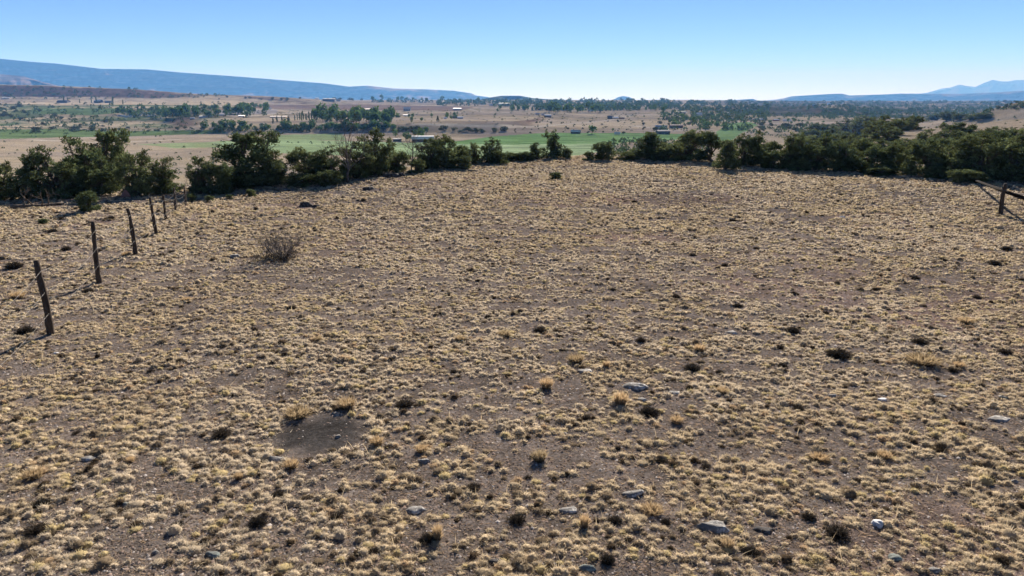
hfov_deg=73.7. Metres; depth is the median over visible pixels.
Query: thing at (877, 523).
rock
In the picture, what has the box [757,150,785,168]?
juniper tree
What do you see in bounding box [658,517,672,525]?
scrub shrub
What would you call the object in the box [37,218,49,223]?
rabbitbrush
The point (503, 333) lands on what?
bunchgrass
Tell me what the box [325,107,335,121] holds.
cottonwood tree
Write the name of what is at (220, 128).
cottonwood tree
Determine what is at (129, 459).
bunchgrass
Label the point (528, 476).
scrub shrub
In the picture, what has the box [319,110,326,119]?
cottonwood tree
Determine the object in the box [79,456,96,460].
rock
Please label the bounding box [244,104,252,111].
cottonwood tree
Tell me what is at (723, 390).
bunchgrass
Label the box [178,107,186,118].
cottonwood tree
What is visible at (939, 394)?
rock
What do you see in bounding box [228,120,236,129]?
cottonwood tree
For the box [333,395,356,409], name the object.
bunchgrass
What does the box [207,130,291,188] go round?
juniper tree
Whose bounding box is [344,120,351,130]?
cottonwood tree
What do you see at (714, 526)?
rock
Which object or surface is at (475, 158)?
juniper tree
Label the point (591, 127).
cottonwood tree
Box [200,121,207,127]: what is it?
cottonwood tree
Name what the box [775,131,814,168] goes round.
juniper tree
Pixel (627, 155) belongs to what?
brush shrub
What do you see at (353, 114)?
cottonwood tree
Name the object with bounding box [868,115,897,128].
juniper tree
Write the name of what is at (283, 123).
cottonwood tree
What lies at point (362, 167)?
juniper tree
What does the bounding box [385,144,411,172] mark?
juniper tree
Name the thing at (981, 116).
juniper tree
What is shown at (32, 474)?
bunchgrass
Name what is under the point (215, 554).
rock
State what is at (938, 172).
brush shrub
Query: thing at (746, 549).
scrub shrub
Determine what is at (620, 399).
bunchgrass
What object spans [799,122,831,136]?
juniper tree
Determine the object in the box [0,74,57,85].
hill
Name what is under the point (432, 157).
juniper tree
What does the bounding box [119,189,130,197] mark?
rock
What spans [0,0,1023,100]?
sky
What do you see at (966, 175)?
brush shrub
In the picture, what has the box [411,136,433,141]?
barn
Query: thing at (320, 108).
cottonwood tree
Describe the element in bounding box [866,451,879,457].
scrub shrub
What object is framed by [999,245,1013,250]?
scrub shrub
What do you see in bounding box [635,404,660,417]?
scrub shrub
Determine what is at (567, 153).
juniper tree
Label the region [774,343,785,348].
scrub shrub
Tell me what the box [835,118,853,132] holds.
juniper tree
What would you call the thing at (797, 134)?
juniper tree
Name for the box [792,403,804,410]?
scrub shrub
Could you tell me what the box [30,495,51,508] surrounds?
scrub shrub
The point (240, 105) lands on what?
cottonwood tree
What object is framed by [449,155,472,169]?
brush shrub
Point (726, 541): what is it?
bunchgrass
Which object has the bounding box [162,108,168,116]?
cottonwood tree
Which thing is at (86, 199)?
juniper sapling
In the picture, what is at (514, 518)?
scrub shrub
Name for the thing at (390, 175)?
rock
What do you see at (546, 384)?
bunchgrass
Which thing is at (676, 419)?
bunchgrass
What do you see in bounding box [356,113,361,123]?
cottonwood tree
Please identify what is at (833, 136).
juniper tree
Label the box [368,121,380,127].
cottonwood tree
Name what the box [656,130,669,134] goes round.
house
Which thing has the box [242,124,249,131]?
cottonwood tree
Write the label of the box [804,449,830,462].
bunchgrass
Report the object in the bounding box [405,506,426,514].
rock
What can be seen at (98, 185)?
juniper tree
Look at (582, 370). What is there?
rock
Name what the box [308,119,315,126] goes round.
cottonwood tree
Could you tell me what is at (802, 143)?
juniper tree
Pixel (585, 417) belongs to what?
scrub shrub
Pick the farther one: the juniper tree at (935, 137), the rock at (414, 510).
the juniper tree at (935, 137)
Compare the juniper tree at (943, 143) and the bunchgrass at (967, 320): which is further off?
the juniper tree at (943, 143)
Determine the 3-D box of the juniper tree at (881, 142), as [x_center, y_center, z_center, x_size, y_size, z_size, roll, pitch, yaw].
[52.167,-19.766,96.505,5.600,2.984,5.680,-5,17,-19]
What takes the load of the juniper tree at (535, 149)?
on the ground at (316, 432)
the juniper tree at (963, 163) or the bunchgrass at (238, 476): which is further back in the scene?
the juniper tree at (963, 163)
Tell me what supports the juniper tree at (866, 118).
on the ground at (316, 432)
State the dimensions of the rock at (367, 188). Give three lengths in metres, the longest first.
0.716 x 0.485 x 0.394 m
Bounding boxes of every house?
[57,100,70,102]
[322,98,335,101]
[403,107,410,110]
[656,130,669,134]
[669,125,682,127]
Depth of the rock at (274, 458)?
9.76 m
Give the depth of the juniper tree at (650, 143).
56.70 m
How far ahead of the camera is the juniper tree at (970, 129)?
106.59 m
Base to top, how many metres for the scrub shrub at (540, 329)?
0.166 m
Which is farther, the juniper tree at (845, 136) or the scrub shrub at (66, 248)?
the juniper tree at (845, 136)
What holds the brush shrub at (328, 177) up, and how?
on the ground at (316, 432)
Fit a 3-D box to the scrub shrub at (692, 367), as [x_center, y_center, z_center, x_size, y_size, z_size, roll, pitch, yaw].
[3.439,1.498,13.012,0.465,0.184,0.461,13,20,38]
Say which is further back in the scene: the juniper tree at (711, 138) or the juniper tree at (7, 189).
the juniper tree at (711, 138)
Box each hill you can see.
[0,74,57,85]
[481,96,548,99]
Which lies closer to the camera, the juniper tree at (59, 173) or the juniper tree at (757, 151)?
the juniper tree at (59, 173)
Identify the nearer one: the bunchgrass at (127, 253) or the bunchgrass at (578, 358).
the bunchgrass at (578, 358)
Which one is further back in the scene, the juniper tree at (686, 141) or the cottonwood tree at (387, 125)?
the cottonwood tree at (387, 125)
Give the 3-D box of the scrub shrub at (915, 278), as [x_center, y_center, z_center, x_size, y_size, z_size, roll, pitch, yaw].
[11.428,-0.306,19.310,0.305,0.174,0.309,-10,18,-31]
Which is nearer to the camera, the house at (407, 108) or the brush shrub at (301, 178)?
the brush shrub at (301, 178)
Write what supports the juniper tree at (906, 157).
on the ground at (316, 432)
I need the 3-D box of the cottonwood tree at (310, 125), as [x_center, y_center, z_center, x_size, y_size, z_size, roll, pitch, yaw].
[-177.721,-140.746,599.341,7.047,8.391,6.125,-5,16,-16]
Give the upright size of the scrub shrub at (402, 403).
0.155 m
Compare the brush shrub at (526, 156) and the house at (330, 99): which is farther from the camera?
the house at (330, 99)
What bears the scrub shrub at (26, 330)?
on the ground at (316, 432)
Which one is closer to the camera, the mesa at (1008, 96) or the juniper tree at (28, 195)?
the juniper tree at (28, 195)
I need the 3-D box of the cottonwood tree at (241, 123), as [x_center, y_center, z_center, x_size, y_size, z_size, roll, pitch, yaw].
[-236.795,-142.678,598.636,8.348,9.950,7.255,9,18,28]
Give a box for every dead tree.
[317,102,376,182]
[393,129,429,172]
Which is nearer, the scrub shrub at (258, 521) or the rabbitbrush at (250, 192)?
the scrub shrub at (258, 521)
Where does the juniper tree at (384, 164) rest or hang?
on the ground at (316, 432)
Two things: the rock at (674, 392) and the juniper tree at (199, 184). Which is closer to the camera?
the rock at (674, 392)
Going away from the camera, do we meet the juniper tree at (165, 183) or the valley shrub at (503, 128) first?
the juniper tree at (165, 183)
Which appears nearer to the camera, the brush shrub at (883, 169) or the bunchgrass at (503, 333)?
the bunchgrass at (503, 333)
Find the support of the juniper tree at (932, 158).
on the ground at (316, 432)
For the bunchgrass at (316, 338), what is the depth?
14.46 m
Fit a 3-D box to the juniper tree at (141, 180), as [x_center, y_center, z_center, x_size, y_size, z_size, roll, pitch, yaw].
[-19.936,-6.064,36.108,2.512,2.634,2.697,6,17,19]
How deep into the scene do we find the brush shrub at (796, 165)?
48.23 m
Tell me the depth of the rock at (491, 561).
7.51 m
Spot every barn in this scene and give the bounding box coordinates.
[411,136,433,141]
[570,130,580,133]
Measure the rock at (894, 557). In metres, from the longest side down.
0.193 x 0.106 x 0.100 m
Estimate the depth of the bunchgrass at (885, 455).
9.79 m
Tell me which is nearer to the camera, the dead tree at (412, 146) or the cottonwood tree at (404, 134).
the dead tree at (412, 146)
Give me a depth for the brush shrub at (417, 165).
46.30 m
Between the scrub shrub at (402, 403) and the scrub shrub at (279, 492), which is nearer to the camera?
the scrub shrub at (279, 492)
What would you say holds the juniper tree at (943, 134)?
on the ground at (316, 432)
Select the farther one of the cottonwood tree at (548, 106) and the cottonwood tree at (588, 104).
the cottonwood tree at (588, 104)
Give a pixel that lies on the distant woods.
(607, 104)
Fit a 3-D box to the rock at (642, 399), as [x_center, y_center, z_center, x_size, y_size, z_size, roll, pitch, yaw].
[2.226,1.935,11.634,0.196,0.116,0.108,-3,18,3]
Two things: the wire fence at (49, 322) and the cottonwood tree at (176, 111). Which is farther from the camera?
the cottonwood tree at (176, 111)
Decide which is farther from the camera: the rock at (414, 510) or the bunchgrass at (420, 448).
the bunchgrass at (420, 448)
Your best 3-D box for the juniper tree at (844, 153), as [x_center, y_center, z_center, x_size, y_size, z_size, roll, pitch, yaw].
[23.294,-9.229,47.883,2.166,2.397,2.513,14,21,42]
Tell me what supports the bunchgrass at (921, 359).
on the ground at (316, 432)
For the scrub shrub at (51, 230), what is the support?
on the ground at (316, 432)
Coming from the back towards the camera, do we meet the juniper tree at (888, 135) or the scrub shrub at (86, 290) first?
the juniper tree at (888, 135)
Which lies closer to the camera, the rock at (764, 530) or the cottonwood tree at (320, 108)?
the rock at (764, 530)
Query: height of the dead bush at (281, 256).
1.378 m
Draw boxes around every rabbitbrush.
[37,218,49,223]
[187,193,196,200]
[204,195,214,200]
[245,189,255,195]
[549,172,561,178]
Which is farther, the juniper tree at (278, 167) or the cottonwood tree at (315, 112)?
the cottonwood tree at (315, 112)
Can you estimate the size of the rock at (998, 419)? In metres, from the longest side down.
0.405 x 0.223 x 0.125 m
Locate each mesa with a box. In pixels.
[0,59,489,99]
[764,91,1023,100]
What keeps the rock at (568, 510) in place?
on the ground at (316, 432)
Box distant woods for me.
[371,97,769,119]
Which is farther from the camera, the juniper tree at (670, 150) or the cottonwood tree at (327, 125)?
the cottonwood tree at (327, 125)
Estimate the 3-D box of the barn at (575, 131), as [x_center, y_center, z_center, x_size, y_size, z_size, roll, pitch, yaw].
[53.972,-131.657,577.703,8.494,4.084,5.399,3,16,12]
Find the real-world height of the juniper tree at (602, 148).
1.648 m
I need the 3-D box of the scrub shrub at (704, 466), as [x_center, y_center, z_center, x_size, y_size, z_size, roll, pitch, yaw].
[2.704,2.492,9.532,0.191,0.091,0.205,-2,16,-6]
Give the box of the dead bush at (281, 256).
[239,221,317,261]
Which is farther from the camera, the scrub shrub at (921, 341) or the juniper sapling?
the juniper sapling
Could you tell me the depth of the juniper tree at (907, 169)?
44.88 m
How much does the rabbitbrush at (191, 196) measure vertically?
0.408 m
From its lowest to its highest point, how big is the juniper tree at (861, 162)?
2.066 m
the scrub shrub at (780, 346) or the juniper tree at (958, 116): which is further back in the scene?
the juniper tree at (958, 116)
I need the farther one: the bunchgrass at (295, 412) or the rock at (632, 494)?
the bunchgrass at (295, 412)
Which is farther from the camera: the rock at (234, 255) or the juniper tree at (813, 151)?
the juniper tree at (813, 151)
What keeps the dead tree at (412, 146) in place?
on the ground at (316, 432)
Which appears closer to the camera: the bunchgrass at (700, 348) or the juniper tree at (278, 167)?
the bunchgrass at (700, 348)
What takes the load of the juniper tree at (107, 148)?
on the ground at (316, 432)
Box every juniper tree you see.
[0,160,19,200]
[11,144,93,200]
[14,147,43,198]
[59,135,106,196]
[75,152,121,195]
[84,128,138,187]
[108,148,158,196]
[149,155,184,194]
[184,155,215,193]
[202,161,236,194]
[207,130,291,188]
[229,160,281,188]
[257,150,291,185]
[283,146,328,181]
[309,144,350,181]
[335,141,379,177]
[355,126,396,175]
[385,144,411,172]
[414,138,445,168]
[427,134,466,168]
[453,145,472,164]
[469,142,484,163]
[479,136,502,162]
[505,152,519,160]
[529,142,543,158]
[539,129,566,158]
[561,147,572,158]
[582,151,594,160]
[591,141,615,159]
[629,131,663,158]
[655,146,680,160]
[659,129,713,160]
[694,131,725,161]
[711,139,741,169]
[733,133,760,165]
[746,130,782,165]
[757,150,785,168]
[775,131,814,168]
[780,136,821,159]
[782,133,814,146]
[794,129,821,142]
[796,130,844,169]
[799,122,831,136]
[807,132,840,148]
[813,123,843,132]
[821,126,852,140]
[824,140,857,171]
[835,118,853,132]
[839,131,859,140]
[841,132,873,143]
[843,145,891,172]
[844,136,856,147]
[848,119,864,138]
[848,137,880,156]
[853,115,877,126]
[860,118,887,134]
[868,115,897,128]
[868,126,901,141]
[870,138,888,147]
[874,140,909,171]
[876,141,921,168]
[881,119,909,134]
[890,117,917,130]
[890,138,919,157]
[894,160,919,175]
[904,137,949,174]
[905,115,927,129]
[908,134,947,154]
[911,128,932,140]
[919,129,965,141]
[922,135,963,164]
[925,114,940,120]
[938,111,955,119]
[938,121,983,135]
[941,132,1021,180]
[941,140,986,176]
[947,129,984,150]
[951,113,970,119]
[963,115,975,119]
[971,113,993,119]
[971,127,998,145]
[973,130,1018,163]
[981,126,1021,138]
[986,128,1023,182]
[1008,143,1023,173]
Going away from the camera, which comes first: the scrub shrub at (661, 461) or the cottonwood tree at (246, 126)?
the scrub shrub at (661, 461)
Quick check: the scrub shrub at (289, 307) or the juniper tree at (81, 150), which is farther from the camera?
the juniper tree at (81, 150)
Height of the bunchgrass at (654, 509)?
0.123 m
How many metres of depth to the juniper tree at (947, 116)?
606.23 m
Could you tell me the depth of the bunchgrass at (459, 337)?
14.45 m
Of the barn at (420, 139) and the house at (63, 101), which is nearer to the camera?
the barn at (420, 139)
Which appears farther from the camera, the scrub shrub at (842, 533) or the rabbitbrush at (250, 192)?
the rabbitbrush at (250, 192)
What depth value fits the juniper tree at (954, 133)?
90.31 m
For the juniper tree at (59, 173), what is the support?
on the ground at (316, 432)
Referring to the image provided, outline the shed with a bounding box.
[392,138,401,141]
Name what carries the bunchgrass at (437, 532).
on the ground at (316, 432)
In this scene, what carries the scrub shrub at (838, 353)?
on the ground at (316, 432)
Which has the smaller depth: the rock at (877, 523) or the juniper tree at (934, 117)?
the rock at (877, 523)
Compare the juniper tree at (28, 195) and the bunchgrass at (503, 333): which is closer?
the bunchgrass at (503, 333)
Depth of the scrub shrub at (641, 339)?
14.48 m
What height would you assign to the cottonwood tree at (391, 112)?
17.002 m
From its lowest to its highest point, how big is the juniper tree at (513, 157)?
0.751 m
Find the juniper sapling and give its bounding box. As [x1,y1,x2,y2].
[72,190,101,211]
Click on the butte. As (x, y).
(622, 97)
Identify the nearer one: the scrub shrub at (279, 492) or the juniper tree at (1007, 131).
the scrub shrub at (279, 492)
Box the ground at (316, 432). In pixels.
[0,84,1023,575]
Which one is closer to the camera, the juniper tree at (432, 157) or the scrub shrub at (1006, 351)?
the scrub shrub at (1006, 351)
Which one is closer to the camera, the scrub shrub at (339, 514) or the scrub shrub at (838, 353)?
the scrub shrub at (339, 514)
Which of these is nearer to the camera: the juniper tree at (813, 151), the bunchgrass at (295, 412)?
the bunchgrass at (295, 412)
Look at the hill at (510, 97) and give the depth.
4524.08 m
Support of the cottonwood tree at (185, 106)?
on the ground at (316, 432)
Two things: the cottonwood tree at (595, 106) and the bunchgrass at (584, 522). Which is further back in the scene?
the cottonwood tree at (595, 106)
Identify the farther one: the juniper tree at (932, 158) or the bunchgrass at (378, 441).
the juniper tree at (932, 158)
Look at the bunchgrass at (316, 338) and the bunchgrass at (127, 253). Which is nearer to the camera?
the bunchgrass at (316, 338)
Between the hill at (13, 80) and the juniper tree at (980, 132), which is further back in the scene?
the hill at (13, 80)
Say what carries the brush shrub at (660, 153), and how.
on the ground at (316, 432)
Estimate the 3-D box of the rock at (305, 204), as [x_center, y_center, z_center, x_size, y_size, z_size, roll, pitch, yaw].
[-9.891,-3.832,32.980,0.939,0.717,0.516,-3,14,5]
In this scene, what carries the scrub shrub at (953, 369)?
on the ground at (316, 432)
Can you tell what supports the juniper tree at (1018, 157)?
on the ground at (316, 432)
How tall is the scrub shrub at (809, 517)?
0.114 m
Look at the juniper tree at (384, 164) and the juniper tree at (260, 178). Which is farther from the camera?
the juniper tree at (384, 164)
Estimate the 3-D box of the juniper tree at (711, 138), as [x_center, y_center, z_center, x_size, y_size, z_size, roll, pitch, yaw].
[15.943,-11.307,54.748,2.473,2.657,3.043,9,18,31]
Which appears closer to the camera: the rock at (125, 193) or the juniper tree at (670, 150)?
the rock at (125, 193)
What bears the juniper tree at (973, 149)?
on the ground at (316, 432)
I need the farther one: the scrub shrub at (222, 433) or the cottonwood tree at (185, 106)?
the cottonwood tree at (185, 106)
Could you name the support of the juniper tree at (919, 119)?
on the ground at (316, 432)
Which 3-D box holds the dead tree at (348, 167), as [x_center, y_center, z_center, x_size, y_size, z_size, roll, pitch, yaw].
[-9.756,-8.691,40.724,2.931,5.004,3.242,-14,21,-42]
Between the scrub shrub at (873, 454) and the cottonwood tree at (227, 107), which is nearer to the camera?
the scrub shrub at (873, 454)
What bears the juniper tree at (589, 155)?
on the ground at (316, 432)
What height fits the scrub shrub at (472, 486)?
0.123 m
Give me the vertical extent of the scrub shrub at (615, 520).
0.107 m
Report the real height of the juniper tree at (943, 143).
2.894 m
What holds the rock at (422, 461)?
on the ground at (316, 432)
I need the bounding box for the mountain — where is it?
[922,80,1023,93]
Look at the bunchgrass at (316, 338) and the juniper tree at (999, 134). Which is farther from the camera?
the juniper tree at (999, 134)
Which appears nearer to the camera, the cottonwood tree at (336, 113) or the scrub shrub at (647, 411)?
the scrub shrub at (647, 411)
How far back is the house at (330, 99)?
1749.30 m
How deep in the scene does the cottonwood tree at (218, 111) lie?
815.64 m
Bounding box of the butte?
[614,96,630,99]
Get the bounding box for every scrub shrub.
[2,261,24,269]
[14,323,38,335]
[21,521,49,538]
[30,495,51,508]
[46,228,58,232]
[60,245,73,250]
[71,430,80,435]
[81,287,94,292]
[168,520,184,526]
[210,427,233,441]
[245,514,270,529]
[268,487,288,497]
[284,305,296,309]
[328,512,345,519]
[365,546,379,555]
[393,398,415,408]
[416,529,438,546]
[464,482,480,493]
[505,512,526,527]
[523,474,532,479]
[532,325,545,332]
[580,414,590,419]
[598,552,617,565]
[605,514,624,525]
[635,336,647,342]
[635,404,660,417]
[655,458,666,463]
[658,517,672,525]
[671,293,680,297]
[679,363,702,371]
[699,463,710,469]
[732,303,743,307]
[737,545,762,556]
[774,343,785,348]
[777,362,788,367]
[785,325,801,333]
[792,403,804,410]
[801,511,816,521]
[820,521,852,546]
[824,344,852,360]
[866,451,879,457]
[910,336,930,344]
[911,274,920,279]
[933,442,949,452]
[946,365,960,372]
[988,259,1002,265]
[996,347,1014,355]
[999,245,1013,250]
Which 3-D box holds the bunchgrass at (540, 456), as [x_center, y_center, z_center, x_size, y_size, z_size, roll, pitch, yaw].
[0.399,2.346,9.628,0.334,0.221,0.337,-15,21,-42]
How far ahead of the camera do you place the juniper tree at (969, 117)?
564.26 m
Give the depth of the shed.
449.93 m
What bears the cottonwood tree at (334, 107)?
on the ground at (316, 432)
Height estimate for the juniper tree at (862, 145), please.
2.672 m
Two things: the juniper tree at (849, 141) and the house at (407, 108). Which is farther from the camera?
the house at (407, 108)
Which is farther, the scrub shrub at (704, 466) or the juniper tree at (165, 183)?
the juniper tree at (165, 183)
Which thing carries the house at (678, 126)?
on the ground at (316, 432)
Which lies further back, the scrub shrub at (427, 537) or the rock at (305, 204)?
the rock at (305, 204)
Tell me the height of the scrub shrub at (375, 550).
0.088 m
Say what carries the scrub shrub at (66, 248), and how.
on the ground at (316, 432)
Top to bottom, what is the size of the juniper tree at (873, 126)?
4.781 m
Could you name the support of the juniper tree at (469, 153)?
on the ground at (316, 432)
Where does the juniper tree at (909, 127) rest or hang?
on the ground at (316, 432)
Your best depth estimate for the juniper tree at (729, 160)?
48.62 m
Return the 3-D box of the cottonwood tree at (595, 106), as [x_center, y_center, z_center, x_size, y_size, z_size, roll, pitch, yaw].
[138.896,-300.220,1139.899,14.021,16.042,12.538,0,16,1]
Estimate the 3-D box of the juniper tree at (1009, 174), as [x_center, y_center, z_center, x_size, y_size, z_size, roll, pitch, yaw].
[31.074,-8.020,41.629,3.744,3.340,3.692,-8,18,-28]
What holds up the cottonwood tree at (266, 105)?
on the ground at (316, 432)
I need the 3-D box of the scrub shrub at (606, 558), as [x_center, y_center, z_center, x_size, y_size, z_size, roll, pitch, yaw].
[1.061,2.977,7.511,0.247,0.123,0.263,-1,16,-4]
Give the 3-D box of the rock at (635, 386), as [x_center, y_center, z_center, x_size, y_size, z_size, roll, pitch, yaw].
[2.140,1.821,12.186,0.590,0.270,0.325,-2,12,4]
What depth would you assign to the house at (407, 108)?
1157.98 m
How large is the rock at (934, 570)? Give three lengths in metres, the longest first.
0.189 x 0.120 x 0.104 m
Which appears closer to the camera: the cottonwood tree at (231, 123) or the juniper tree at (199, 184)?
the juniper tree at (199, 184)
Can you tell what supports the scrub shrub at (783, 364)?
on the ground at (316, 432)
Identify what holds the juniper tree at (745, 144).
on the ground at (316, 432)
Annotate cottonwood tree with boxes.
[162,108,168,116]
[174,106,181,118]
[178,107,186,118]
[180,104,188,111]
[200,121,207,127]
[214,108,221,115]
[217,125,223,130]
[218,118,228,126]
[223,104,231,111]
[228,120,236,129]
[235,103,242,113]
[237,120,246,130]
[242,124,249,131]
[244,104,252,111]
[262,102,269,109]
[279,119,289,126]
[305,123,312,129]
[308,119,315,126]
[311,109,320,121]
[315,102,327,114]
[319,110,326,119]
[324,122,330,128]
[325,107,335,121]
[329,103,339,112]
[333,111,341,122]
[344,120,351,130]
[348,107,361,120]
[349,105,361,110]
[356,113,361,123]
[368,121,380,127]
[369,106,378,112]
[369,110,378,118]
[379,112,387,122]
[382,121,390,127]
[383,105,393,122]
[383,112,390,121]
[402,131,408,139]
[417,128,424,134]
[546,103,551,111]
[586,101,591,111]
[588,125,596,132]
[592,104,598,112]
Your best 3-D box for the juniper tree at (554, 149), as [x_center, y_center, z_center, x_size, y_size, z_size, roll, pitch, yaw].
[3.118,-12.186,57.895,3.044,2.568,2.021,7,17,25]
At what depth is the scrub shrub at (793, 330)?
15.08 m
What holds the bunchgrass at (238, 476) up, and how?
on the ground at (316, 432)
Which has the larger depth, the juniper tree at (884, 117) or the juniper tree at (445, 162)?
the juniper tree at (884, 117)
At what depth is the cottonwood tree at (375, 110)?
631.83 m
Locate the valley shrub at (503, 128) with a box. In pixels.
[500,126,506,130]
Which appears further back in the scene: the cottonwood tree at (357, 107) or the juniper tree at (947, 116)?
the cottonwood tree at (357, 107)
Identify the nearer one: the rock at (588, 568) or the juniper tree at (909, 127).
the rock at (588, 568)
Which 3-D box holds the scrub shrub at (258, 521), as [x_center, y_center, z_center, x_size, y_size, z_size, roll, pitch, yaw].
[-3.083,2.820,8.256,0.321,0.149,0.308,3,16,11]
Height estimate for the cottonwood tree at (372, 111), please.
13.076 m
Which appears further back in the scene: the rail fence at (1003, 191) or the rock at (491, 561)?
the rail fence at (1003, 191)
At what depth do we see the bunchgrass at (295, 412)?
11.08 m
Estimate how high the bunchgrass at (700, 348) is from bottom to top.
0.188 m
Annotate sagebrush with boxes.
[2,101,1023,182]
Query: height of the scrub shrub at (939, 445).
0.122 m
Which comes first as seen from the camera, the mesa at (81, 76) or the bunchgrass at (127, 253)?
the bunchgrass at (127, 253)
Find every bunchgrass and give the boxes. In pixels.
[4,291,27,298]
[17,465,44,480]
[121,251,132,255]
[124,454,135,462]
[233,471,244,479]
[279,403,320,420]
[281,458,299,469]
[311,335,322,340]
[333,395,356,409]
[367,434,385,446]
[414,442,428,452]
[426,522,445,540]
[454,335,465,341]
[496,329,512,336]
[530,448,546,462]
[538,376,553,389]
[566,351,585,363]
[578,513,590,527]
[603,360,609,367]
[613,390,629,405]
[640,500,667,516]
[668,414,685,424]
[690,343,707,351]
[714,385,728,394]
[720,535,735,548]
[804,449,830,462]
[876,449,893,458]
[897,350,946,366]
[952,360,966,367]
[955,316,980,324]
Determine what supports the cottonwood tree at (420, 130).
on the ground at (316, 432)
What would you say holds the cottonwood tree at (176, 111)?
on the ground at (316, 432)
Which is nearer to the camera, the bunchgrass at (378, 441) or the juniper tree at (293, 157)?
the bunchgrass at (378, 441)
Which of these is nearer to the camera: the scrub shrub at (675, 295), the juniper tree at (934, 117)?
the scrub shrub at (675, 295)
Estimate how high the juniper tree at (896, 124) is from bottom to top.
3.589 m
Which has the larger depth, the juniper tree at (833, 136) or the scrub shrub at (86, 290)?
the juniper tree at (833, 136)
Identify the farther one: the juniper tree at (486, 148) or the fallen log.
the juniper tree at (486, 148)
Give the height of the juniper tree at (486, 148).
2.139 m
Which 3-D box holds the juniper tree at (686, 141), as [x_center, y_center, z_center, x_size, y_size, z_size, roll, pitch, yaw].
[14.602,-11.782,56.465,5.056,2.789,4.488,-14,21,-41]
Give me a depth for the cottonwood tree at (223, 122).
599.14 m
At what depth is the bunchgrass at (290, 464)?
9.53 m
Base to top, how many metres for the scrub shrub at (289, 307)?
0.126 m
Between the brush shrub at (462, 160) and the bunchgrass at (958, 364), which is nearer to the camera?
the bunchgrass at (958, 364)
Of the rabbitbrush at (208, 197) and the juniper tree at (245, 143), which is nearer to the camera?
the rabbitbrush at (208, 197)
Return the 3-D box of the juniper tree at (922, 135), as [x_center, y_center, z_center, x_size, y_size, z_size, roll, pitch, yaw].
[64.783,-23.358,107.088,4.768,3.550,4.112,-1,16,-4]
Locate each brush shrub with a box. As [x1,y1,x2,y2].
[282,171,314,187]
[309,170,351,186]
[407,158,425,172]
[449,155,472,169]
[484,150,512,163]
[513,151,537,161]
[614,151,645,160]
[647,149,676,160]
[784,160,814,170]
[862,163,902,175]
[921,166,952,178]
[945,169,993,182]
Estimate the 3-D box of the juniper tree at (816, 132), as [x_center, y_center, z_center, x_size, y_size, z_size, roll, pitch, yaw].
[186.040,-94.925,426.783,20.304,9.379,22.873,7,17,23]
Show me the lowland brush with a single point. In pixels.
(853, 108)
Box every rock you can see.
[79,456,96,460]
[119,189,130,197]
[205,551,219,557]
[230,254,239,257]
[269,456,283,461]
[299,202,312,206]
[362,187,374,189]
[383,173,400,177]
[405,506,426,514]
[418,458,430,463]
[488,559,500,563]
[559,506,576,513]
[577,369,591,372]
[579,564,595,571]
[621,490,643,497]
[622,382,647,390]
[637,397,647,401]
[668,391,679,393]
[696,520,729,532]
[753,526,774,533]
[871,519,883,528]
[888,553,902,560]
[929,567,942,572]
[933,393,946,396]
[987,415,1010,422]
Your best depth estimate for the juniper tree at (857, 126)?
505.63 m
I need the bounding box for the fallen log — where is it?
[10,185,63,208]
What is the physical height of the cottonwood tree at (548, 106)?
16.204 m
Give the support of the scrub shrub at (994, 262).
on the ground at (316, 432)
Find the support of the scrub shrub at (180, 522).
on the ground at (316, 432)
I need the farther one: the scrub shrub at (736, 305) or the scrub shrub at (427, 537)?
the scrub shrub at (736, 305)
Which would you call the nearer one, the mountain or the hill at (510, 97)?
the hill at (510, 97)
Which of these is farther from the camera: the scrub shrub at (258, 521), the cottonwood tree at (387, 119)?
the cottonwood tree at (387, 119)
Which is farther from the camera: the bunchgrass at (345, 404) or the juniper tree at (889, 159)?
the juniper tree at (889, 159)
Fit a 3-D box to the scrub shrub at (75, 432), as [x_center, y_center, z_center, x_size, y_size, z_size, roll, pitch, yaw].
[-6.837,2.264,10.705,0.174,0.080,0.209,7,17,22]
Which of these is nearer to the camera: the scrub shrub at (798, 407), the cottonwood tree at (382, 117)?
the scrub shrub at (798, 407)
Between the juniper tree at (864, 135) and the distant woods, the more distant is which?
the distant woods
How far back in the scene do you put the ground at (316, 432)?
14.26 m
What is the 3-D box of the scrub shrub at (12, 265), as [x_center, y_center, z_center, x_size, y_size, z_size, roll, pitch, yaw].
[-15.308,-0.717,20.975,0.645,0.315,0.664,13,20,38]
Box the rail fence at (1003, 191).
[974,179,1023,214]
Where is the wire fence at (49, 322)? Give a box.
[1,186,186,363]
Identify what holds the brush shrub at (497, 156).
on the ground at (316, 432)
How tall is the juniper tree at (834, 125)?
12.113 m
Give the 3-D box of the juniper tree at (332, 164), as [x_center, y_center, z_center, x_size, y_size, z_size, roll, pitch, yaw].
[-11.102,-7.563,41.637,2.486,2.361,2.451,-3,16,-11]
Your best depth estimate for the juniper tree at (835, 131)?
364.55 m
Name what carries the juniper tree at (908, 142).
on the ground at (316, 432)
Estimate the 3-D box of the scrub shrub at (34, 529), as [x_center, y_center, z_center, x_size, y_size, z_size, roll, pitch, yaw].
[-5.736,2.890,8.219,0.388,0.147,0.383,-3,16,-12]
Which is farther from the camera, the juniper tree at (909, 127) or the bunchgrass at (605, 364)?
the juniper tree at (909, 127)
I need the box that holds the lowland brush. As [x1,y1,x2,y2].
[0,85,1023,132]
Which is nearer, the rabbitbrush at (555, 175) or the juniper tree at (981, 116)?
the rabbitbrush at (555, 175)
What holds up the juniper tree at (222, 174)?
on the ground at (316, 432)
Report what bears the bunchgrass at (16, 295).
on the ground at (316, 432)

